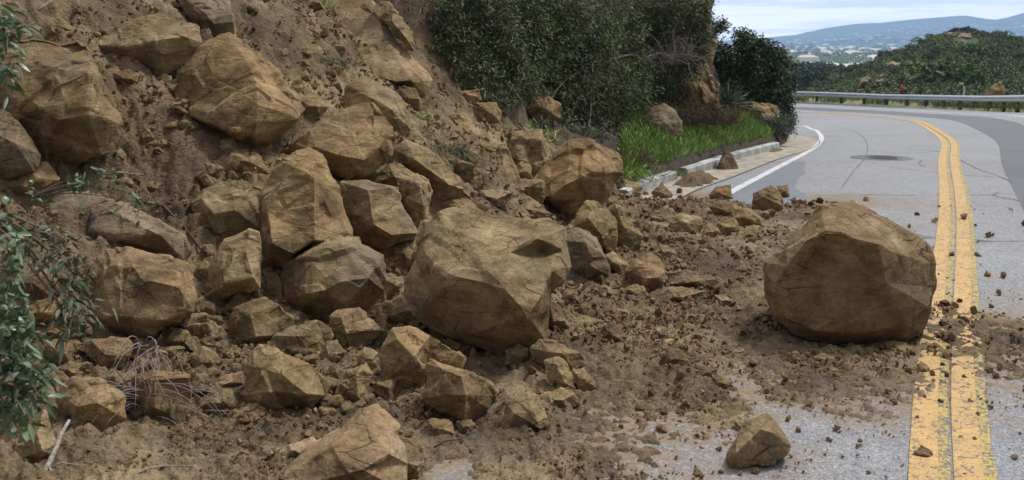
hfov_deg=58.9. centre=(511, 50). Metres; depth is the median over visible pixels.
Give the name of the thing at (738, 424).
stone
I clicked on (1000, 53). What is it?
chaparral shrub
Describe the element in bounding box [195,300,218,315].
rock
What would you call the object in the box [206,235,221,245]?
rock
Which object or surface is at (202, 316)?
rock
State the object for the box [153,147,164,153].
stone
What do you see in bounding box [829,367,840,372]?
stone
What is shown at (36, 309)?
stone
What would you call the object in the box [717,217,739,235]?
rock
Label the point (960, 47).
chaparral shrub
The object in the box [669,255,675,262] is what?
rock
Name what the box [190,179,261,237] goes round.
boulder
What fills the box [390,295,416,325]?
stone
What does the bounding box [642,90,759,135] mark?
dead thicket
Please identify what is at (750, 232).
stone
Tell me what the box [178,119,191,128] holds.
rock
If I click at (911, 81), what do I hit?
chaparral shrub
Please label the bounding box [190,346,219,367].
stone
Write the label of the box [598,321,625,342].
stone
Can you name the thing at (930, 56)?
chaparral shrub
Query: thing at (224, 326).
stone
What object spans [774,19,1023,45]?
mountain houses
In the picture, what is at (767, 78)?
toyon bush
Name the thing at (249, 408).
rock
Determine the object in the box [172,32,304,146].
boulder
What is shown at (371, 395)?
rock
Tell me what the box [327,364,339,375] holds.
rock
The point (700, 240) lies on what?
stone
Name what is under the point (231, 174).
rock
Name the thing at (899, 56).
chaparral shrub
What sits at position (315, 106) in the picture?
rock
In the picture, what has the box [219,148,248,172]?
rock
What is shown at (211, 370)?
rock
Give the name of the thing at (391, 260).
rock
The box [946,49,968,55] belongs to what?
chaparral shrub
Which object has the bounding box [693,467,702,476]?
stone
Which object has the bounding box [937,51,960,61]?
chaparral shrub
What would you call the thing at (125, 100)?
rock
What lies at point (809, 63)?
oak tree
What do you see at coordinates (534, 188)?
rock
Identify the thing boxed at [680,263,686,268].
stone
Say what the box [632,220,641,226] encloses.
stone
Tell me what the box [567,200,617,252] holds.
rock
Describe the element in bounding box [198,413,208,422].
rock
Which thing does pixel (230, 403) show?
rock
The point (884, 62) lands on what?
chaparral shrub
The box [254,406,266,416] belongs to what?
rock
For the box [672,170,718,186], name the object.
mud spill
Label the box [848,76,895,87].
chaparral shrub
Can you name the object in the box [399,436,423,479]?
rock
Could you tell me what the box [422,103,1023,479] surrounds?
road
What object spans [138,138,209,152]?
weed
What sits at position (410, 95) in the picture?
rock
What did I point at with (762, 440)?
rock
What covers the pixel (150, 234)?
boulder
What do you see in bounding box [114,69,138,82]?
stone
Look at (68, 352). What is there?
stone
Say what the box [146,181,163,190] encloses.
stone
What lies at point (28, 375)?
laurel branch
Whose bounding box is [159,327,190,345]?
rock
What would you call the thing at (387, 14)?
boulder
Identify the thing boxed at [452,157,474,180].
rock
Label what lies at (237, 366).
rock
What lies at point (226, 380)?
stone
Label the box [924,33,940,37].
chaparral shrub
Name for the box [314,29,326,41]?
rock
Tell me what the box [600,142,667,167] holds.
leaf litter
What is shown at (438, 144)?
dead grass
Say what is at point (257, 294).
rock
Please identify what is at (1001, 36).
chaparral shrub
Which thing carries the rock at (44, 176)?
on the landslide slope
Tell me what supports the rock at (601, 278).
on the landslide slope
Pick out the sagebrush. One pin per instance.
(784, 125)
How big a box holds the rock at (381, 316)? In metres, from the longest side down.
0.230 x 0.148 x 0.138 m
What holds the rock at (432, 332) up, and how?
on the landslide slope
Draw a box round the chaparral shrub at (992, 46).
[963,41,998,50]
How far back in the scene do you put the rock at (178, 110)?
7.62 m
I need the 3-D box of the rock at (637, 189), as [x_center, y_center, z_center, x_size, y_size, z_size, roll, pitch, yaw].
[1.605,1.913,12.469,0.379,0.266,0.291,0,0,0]
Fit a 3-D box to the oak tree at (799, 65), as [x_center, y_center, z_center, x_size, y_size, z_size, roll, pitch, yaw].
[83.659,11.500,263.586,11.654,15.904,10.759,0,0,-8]
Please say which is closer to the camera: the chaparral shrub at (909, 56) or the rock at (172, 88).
the rock at (172, 88)
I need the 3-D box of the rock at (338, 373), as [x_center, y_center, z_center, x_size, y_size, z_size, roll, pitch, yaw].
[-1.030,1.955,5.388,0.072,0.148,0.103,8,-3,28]
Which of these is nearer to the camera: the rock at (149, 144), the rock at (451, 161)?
the rock at (149, 144)
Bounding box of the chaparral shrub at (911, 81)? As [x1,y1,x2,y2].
[903,79,922,84]
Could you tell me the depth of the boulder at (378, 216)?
7.32 m
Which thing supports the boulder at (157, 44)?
on the landslide slope
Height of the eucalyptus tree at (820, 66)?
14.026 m
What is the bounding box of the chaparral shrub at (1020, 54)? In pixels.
[1008,51,1023,59]
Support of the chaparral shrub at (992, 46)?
on the land
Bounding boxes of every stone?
[24,298,56,324]
[26,16,39,31]
[47,337,73,366]
[56,18,74,30]
[57,361,83,375]
[114,59,122,69]
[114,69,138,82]
[115,177,137,189]
[132,155,139,162]
[145,75,161,88]
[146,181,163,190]
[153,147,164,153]
[156,73,171,87]
[166,0,179,7]
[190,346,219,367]
[193,255,213,280]
[196,296,208,303]
[209,315,222,325]
[213,340,227,348]
[216,371,243,387]
[221,323,228,330]
[224,350,234,358]
[247,442,257,451]
[261,271,282,300]
[262,154,274,165]
[278,48,288,55]
[287,42,295,49]
[301,44,312,58]
[302,67,315,74]
[313,46,323,54]
[324,340,343,362]
[333,82,342,92]
[334,28,340,36]
[356,347,378,369]
[360,3,372,12]
[380,323,391,329]
[387,275,403,296]
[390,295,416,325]
[403,421,412,427]
[427,418,453,434]
[442,338,476,351]
[457,419,474,431]
[505,343,527,362]
[572,368,595,390]
[586,309,595,317]
[594,285,619,297]
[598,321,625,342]
[605,147,622,161]
[606,252,628,274]
[623,322,631,329]
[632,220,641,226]
[635,313,645,320]
[635,403,643,410]
[650,216,661,220]
[650,412,656,418]
[651,182,672,197]
[657,286,701,302]
[661,338,674,344]
[661,349,689,365]
[665,272,716,289]
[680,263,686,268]
[685,296,693,301]
[686,194,693,199]
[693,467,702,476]
[697,364,717,377]
[698,237,702,244]
[699,202,709,207]
[699,248,709,253]
[701,223,718,237]
[712,374,731,388]
[715,294,736,306]
[728,246,737,251]
[732,349,744,352]
[734,419,742,430]
[736,260,750,272]
[744,228,759,237]
[751,266,762,270]
[752,467,758,474]
[776,185,789,196]
[788,351,801,363]
[813,353,834,361]
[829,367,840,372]
[879,340,912,351]
[914,445,932,456]
[917,361,929,371]
[961,316,969,322]
[985,366,993,372]
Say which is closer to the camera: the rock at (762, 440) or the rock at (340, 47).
the rock at (762, 440)
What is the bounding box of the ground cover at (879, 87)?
[808,31,1023,100]
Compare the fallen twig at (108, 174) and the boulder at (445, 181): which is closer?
the fallen twig at (108, 174)
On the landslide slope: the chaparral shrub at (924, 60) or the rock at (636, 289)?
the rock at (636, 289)
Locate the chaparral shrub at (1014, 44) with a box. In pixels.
[999,41,1023,48]
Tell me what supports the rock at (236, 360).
on the landslide slope
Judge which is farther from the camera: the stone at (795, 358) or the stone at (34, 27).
the stone at (34, 27)
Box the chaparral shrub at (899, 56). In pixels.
[893,53,902,59]
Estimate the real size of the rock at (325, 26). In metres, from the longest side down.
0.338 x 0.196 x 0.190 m
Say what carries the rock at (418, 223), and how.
on the landslide slope
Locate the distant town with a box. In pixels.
[775,43,901,61]
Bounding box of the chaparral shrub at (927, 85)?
[920,81,947,89]
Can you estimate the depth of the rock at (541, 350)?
5.61 m
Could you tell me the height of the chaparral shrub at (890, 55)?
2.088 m
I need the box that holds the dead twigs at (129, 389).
[56,335,248,429]
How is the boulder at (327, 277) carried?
on the landslide slope
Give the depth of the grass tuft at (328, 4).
11.13 m
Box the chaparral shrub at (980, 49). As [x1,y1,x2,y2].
[966,43,988,53]
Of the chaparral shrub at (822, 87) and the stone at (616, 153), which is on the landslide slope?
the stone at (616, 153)
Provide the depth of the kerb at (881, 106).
60.84 m
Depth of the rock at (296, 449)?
4.34 m
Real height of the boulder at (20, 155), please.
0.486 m
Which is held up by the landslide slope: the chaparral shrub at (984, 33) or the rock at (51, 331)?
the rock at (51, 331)
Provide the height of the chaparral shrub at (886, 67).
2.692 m
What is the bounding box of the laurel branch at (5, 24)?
[0,3,43,109]
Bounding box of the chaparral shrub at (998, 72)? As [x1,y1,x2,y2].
[977,68,1003,75]
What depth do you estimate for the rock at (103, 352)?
5.45 m
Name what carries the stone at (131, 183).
on the landslide slope
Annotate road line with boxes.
[713,126,823,199]
[791,111,954,479]
[794,111,984,479]
[802,105,1023,116]
[809,112,949,479]
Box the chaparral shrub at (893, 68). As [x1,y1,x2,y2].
[887,66,904,73]
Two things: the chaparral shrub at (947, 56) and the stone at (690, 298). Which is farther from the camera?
the chaparral shrub at (947, 56)
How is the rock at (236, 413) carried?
on the landslide slope
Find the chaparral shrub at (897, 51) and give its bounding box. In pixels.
[890,48,905,53]
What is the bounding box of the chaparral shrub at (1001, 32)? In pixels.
[991,30,1014,36]
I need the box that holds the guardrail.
[792,91,1023,112]
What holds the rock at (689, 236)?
on the landslide slope
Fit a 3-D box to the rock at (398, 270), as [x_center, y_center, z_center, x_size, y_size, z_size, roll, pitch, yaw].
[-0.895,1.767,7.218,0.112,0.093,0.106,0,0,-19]
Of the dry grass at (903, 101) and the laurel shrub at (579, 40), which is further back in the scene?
the dry grass at (903, 101)
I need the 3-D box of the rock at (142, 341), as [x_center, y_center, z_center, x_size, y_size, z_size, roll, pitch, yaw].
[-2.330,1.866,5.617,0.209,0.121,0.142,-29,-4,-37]
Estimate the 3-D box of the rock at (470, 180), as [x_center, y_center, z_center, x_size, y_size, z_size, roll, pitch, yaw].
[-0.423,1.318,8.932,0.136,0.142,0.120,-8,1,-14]
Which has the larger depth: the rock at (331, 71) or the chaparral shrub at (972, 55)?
the chaparral shrub at (972, 55)
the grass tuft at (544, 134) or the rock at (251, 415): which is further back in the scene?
the grass tuft at (544, 134)
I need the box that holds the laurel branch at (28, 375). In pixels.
[0,196,67,443]
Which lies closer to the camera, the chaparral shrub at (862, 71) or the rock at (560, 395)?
the rock at (560, 395)
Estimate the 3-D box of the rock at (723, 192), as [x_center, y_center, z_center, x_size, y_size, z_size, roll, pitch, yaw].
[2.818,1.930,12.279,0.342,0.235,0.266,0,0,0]
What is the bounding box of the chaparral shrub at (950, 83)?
[932,79,965,88]
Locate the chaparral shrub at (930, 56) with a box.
[921,52,939,59]
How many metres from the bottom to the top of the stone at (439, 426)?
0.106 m
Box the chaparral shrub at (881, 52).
[877,50,892,58]
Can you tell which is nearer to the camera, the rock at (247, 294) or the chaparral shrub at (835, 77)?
the rock at (247, 294)
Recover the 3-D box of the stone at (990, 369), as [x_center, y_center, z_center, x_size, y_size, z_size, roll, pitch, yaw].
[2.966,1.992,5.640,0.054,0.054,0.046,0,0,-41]
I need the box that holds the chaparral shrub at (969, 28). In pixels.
[958,26,974,31]
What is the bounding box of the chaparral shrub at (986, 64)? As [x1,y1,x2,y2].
[976,62,998,68]
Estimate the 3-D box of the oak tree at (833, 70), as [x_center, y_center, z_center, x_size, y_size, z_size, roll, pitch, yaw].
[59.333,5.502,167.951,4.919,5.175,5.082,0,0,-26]
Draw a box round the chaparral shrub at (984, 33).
[972,31,999,37]
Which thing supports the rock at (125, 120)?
on the landslide slope
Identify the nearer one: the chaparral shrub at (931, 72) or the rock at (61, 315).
the rock at (61, 315)
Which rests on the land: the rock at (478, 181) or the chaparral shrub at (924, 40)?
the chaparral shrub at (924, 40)
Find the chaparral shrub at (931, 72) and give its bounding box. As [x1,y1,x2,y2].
[910,59,955,81]
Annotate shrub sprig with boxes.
[710,14,731,36]
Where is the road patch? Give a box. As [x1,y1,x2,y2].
[708,161,805,203]
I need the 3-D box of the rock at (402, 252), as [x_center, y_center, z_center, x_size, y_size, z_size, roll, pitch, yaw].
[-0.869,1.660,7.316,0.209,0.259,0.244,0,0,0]
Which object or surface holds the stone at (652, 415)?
on the landslide slope
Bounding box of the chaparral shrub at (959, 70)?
[895,55,986,84]
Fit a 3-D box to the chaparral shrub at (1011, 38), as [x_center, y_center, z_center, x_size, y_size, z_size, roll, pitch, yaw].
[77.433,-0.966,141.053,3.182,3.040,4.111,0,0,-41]
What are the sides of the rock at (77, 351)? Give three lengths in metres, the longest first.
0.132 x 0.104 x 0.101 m
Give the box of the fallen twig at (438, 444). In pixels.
[434,434,466,447]
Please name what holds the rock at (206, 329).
on the landslide slope
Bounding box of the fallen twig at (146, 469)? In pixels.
[134,465,191,474]
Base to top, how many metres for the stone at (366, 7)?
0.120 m
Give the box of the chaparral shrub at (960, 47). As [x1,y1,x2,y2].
[950,44,975,52]
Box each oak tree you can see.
[789,63,811,70]
[791,60,814,67]
[794,67,819,86]
[818,66,841,79]
[840,65,854,73]
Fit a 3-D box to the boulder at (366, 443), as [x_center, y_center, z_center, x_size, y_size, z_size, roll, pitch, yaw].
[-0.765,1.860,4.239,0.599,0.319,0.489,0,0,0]
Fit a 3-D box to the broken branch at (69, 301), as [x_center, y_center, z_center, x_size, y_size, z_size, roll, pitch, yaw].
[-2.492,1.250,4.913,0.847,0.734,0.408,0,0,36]
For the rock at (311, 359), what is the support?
on the landslide slope
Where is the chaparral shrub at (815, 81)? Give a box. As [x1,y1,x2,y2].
[811,79,837,86]
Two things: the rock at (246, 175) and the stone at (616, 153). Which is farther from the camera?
the stone at (616, 153)
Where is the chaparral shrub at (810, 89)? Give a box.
[804,86,817,91]
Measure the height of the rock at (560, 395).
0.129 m
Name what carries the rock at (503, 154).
on the landslide slope
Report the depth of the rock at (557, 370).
5.32 m
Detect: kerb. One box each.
[619,171,676,194]
[679,155,721,175]
[730,142,779,159]
[795,102,1009,112]
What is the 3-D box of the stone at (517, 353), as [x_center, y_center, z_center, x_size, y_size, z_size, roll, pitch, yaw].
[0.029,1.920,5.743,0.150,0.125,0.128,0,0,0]
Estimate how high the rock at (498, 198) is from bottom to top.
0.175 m
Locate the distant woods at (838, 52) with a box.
[731,34,1023,62]
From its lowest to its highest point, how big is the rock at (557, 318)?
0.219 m
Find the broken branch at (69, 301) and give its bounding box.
[0,212,117,366]
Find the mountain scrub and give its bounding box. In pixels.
[732,29,1023,46]
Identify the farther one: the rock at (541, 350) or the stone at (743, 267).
the stone at (743, 267)
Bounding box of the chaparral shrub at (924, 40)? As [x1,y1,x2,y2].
[910,36,939,42]
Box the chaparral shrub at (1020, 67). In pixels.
[1009,65,1023,69]
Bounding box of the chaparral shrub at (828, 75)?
[825,72,846,79]
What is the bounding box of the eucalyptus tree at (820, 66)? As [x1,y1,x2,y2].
[814,61,827,71]
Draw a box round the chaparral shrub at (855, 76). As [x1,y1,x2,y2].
[850,73,870,81]
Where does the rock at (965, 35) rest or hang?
on the land
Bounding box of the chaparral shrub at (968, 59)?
[957,56,980,63]
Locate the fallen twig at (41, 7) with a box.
[37,0,51,10]
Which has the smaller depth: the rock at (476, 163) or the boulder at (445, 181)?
the boulder at (445, 181)
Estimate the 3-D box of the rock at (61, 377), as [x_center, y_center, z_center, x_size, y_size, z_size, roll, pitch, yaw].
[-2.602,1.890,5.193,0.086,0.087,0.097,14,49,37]
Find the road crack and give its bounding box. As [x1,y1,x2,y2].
[842,129,867,185]
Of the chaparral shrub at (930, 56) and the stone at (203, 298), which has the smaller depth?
the stone at (203, 298)
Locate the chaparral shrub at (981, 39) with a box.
[978,36,1000,42]
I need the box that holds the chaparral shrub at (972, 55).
[959,53,977,58]
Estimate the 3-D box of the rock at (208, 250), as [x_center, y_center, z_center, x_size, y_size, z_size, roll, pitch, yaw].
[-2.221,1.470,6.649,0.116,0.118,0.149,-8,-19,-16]
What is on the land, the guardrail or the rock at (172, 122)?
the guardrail
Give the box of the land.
[719,13,1023,112]
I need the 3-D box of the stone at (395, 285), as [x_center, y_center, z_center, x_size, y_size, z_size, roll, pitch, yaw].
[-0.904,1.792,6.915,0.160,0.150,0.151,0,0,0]
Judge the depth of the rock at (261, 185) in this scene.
7.30 m
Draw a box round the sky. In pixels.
[711,0,1023,40]
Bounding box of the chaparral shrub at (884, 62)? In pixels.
[877,57,905,67]
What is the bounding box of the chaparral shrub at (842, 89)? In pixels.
[835,84,861,90]
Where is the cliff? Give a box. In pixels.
[659,0,717,69]
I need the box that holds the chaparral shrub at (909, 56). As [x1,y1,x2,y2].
[904,52,922,60]
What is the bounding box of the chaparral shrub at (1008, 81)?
[993,77,1023,86]
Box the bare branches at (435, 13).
[393,0,479,38]
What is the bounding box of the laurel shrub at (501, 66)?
[424,0,577,115]
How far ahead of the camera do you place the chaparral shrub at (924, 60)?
112.45 m
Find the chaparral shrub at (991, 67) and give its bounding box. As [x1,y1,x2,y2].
[985,64,1003,69]
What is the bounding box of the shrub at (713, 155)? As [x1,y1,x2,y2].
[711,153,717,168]
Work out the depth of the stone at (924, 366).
5.64 m
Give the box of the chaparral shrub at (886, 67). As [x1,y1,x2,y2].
[877,65,896,71]
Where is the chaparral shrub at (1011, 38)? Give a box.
[999,35,1023,42]
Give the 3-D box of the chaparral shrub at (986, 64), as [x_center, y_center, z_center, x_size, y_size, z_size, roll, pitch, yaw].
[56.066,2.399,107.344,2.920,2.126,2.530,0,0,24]
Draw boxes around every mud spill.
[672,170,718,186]
[716,150,738,169]
[769,148,782,151]
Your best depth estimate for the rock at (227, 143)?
7.58 m
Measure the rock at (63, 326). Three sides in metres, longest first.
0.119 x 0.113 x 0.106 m
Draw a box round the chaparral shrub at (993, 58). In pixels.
[982,57,1002,64]
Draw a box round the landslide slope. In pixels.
[0,0,1023,479]
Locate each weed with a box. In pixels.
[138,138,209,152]
[318,56,359,71]
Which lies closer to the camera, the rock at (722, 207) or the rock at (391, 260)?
the rock at (391, 260)
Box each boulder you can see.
[0,37,126,162]
[0,110,40,177]
[47,191,191,260]
[86,246,196,338]
[98,14,202,75]
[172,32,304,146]
[179,0,236,37]
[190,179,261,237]
[240,344,330,411]
[258,147,352,267]
[280,102,393,179]
[280,235,388,320]
[284,403,407,479]
[324,0,432,95]
[339,180,417,248]
[342,78,410,136]
[372,1,414,51]
[373,163,432,219]
[379,326,466,388]
[393,140,463,200]
[403,205,570,354]
[421,358,496,419]
[533,138,623,217]
[642,103,682,138]
[747,101,778,123]
[762,202,936,344]
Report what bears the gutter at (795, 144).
on the road
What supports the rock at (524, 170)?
on the landslide slope
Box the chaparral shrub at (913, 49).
[907,47,923,51]
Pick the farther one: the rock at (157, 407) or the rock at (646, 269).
the rock at (646, 269)
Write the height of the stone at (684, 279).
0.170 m
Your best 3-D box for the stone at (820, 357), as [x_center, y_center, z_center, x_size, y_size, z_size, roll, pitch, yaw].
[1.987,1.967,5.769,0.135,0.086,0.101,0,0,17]
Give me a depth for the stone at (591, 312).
6.70 m
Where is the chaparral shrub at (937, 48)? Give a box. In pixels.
[932,45,952,52]
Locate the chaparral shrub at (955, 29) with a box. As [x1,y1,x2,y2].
[949,27,967,31]
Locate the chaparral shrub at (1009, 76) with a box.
[996,74,1011,80]
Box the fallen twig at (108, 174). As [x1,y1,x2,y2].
[106,171,142,175]
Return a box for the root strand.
[159,200,200,249]
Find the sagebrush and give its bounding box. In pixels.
[756,110,802,142]
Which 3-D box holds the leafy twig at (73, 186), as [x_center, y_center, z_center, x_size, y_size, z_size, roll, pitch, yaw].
[-2.691,0.936,5.756,0.813,0.421,0.283,0,0,-7]
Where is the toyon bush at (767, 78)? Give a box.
[713,24,801,123]
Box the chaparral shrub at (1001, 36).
[984,33,1009,40]
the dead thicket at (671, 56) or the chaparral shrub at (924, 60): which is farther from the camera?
the chaparral shrub at (924, 60)
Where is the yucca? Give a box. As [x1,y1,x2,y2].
[709,81,759,115]
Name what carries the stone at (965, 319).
on the landslide slope
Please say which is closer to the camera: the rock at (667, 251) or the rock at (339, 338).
the rock at (339, 338)
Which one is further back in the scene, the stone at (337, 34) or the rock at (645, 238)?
the stone at (337, 34)
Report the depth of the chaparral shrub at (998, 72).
99.67 m
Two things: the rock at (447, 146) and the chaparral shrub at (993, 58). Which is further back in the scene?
the chaparral shrub at (993, 58)
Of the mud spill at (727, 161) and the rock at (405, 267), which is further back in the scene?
the mud spill at (727, 161)
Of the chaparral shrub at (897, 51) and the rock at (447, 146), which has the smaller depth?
the rock at (447, 146)
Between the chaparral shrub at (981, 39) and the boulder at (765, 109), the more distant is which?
the chaparral shrub at (981, 39)
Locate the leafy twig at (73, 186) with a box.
[25,164,154,228]
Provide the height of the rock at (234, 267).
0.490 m
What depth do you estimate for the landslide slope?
6.11 m
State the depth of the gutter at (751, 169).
15.30 m
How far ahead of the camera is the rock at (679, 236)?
9.21 m
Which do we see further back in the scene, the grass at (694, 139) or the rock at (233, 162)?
the grass at (694, 139)
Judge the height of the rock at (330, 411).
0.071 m
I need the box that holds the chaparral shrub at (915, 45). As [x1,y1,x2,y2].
[905,44,930,50]
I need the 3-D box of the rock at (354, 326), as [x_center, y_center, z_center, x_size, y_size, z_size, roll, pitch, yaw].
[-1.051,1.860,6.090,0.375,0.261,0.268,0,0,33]
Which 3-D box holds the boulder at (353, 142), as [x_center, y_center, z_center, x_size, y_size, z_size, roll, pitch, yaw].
[-1.567,0.802,8.083,1.080,0.677,0.790,0,0,26]
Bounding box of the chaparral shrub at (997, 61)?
[986,59,1001,63]
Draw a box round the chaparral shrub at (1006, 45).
[998,43,1013,48]
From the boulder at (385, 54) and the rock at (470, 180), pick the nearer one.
the rock at (470, 180)
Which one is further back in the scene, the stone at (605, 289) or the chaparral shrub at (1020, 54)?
the chaparral shrub at (1020, 54)
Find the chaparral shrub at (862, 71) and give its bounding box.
[847,69,876,77]
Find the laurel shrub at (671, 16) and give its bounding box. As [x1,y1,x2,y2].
[628,0,719,103]
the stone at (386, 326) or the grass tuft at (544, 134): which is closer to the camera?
the stone at (386, 326)
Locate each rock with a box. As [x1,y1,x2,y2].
[2,266,59,299]
[8,161,59,195]
[14,409,56,461]
[47,327,64,338]
[50,372,68,385]
[55,376,126,430]
[60,305,85,322]
[60,322,68,328]
[63,322,92,339]
[72,339,82,354]
[78,362,93,373]
[79,336,133,368]
[105,371,130,387]
[116,149,126,161]
[122,97,129,107]
[122,117,133,124]
[129,338,152,359]
[130,404,148,416]
[131,356,149,373]
[131,370,191,418]
[139,91,149,98]
[140,130,154,144]
[145,140,157,147]
[146,349,167,368]
[148,358,168,369]
[152,335,163,342]
[154,355,165,370]
[157,139,166,147]
[159,327,175,333]
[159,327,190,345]
[164,117,178,128]
[164,346,184,360]
[167,102,180,109]
[167,404,197,424]
[168,83,177,95]
[171,106,187,114]
[178,98,189,110]
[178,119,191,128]
[180,313,198,328]
[180,363,191,370]
[182,336,198,351]
[183,323,200,336]
[188,211,211,230]
[189,371,201,396]
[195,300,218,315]
[196,171,216,186]
[196,312,208,322]
[196,323,212,337]
[196,373,216,384]
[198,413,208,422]
[200,367,219,374]
[200,397,220,414]
[202,244,216,256]
[203,228,261,301]
[203,383,221,392]
[205,162,215,175]
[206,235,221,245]
[206,318,220,335]
[209,335,215,342]
[210,388,238,412]
[212,163,224,175]
[212,300,221,307]
[214,172,225,180]
[215,327,226,340]
[216,153,249,171]
[219,138,238,149]
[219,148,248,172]
[220,358,233,365]
[222,345,240,356]
[226,409,247,418]
[227,170,237,179]
[227,292,248,311]
[228,297,293,344]
[229,358,239,367]
[230,363,241,372]
[231,364,240,372]
[239,170,257,180]
[240,152,269,173]
[240,403,266,414]
[244,292,250,298]
[246,343,254,349]
[248,412,258,422]
[251,276,265,298]
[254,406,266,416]
[257,174,268,181]
[257,181,266,188]
[261,255,274,266]
[266,320,333,354]
[274,269,281,276]
[277,437,315,457]
[286,310,307,324]
[286,343,314,356]
[291,78,304,95]
[295,85,302,91]
[300,70,313,81]
[301,94,328,118]
[304,354,320,364]
[308,0,326,13]
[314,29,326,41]
[317,407,335,416]
[318,392,333,406]
[320,20,332,33]
[326,64,341,75]
[326,377,338,393]
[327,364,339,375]
[328,307,383,346]
[331,396,342,408]
[332,40,345,55]
[332,368,345,379]
[333,333,347,346]
[335,363,372,402]
[340,402,353,414]
[354,399,365,407]
[362,393,369,402]
[366,392,374,404]
[373,329,389,345]
[374,301,392,325]
[374,379,395,400]
[378,244,396,256]
[385,261,392,272]
[387,255,393,267]
[389,314,409,325]
[392,240,416,268]
[394,267,406,275]
[396,395,409,407]
[397,85,432,111]
[399,250,415,271]
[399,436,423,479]
[409,210,420,221]
[413,218,422,234]
[417,318,423,327]
[422,216,432,225]
[429,328,438,335]
[430,121,440,127]
[436,141,455,158]
[440,197,489,211]
[446,156,454,163]
[448,113,483,137]
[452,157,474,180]
[460,148,481,167]
[462,183,472,198]
[463,89,481,104]
[468,178,476,189]
[472,168,484,190]
[473,140,494,152]
[475,171,485,185]
[476,102,501,124]
[479,189,515,206]
[494,143,524,191]
[502,389,548,431]
[506,129,549,177]
[516,162,531,178]
[521,178,544,202]
[521,195,550,217]
[527,96,561,121]
[529,339,586,368]
[538,387,581,406]
[539,192,544,202]
[544,356,574,387]
[548,300,569,329]
[565,227,610,282]
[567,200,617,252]
[593,274,606,284]
[608,204,642,248]
[621,249,665,293]
[622,180,642,196]
[624,284,646,295]
[641,233,648,241]
[642,221,653,232]
[655,245,667,253]
[658,205,673,219]
[661,247,676,258]
[669,213,703,233]
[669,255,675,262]
[671,63,720,116]
[672,232,684,240]
[684,234,697,242]
[688,245,698,253]
[708,184,733,198]
[709,199,734,215]
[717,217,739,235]
[725,413,790,468]
[734,208,764,227]
[752,185,782,211]
[858,76,869,87]
[886,61,899,66]
[958,33,971,38]
[985,83,1005,95]
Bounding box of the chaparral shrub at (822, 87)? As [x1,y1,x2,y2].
[816,85,834,91]
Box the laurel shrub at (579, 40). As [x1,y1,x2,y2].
[528,0,681,141]
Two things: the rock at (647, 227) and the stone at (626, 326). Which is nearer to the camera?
the stone at (626, 326)
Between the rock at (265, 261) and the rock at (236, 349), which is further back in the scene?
the rock at (265, 261)
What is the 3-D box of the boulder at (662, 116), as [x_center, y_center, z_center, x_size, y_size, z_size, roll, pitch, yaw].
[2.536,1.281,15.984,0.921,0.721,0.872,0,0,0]
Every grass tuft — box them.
[321,0,339,9]
[416,109,444,121]
[493,115,591,150]
[623,162,671,182]
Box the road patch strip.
[791,107,1023,209]
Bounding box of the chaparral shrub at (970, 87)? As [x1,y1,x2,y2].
[965,84,986,93]
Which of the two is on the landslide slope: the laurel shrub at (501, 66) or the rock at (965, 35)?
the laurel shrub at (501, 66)
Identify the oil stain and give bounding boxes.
[851,155,913,160]
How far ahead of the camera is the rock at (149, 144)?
7.39 m
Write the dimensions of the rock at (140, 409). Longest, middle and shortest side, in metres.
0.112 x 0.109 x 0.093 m
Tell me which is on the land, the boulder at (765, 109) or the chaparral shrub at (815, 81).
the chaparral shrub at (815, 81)
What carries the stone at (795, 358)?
on the landslide slope
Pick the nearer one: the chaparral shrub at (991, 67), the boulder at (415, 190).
the boulder at (415, 190)
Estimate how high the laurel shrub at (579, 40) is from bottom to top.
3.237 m
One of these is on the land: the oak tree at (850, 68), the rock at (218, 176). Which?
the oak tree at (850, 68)
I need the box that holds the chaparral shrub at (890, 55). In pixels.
[883,52,902,59]
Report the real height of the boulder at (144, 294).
0.575 m
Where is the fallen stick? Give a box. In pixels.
[43,419,78,470]
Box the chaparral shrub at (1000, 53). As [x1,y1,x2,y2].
[987,50,1005,57]
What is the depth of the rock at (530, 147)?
10.38 m
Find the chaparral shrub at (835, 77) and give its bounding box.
[830,75,846,82]
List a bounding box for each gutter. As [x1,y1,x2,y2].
[639,135,817,198]
[683,135,819,196]
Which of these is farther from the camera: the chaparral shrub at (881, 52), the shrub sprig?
the chaparral shrub at (881, 52)
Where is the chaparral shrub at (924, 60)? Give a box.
[919,59,935,64]
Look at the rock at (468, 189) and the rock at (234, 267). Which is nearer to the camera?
the rock at (234, 267)
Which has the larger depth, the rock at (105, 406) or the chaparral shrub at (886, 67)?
the chaparral shrub at (886, 67)
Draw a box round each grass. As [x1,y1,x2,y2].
[425,136,469,160]
[452,139,491,166]
[614,44,780,176]
[795,96,1023,109]
[796,93,1023,106]
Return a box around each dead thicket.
[621,20,728,85]
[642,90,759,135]
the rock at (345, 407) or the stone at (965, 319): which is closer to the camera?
the rock at (345, 407)
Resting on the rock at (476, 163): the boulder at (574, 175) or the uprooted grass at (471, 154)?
the uprooted grass at (471, 154)
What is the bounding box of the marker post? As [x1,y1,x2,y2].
[900,78,902,102]
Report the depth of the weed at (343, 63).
9.69 m
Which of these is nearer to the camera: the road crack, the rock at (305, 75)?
the rock at (305, 75)
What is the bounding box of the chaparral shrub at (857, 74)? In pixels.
[845,71,866,79]

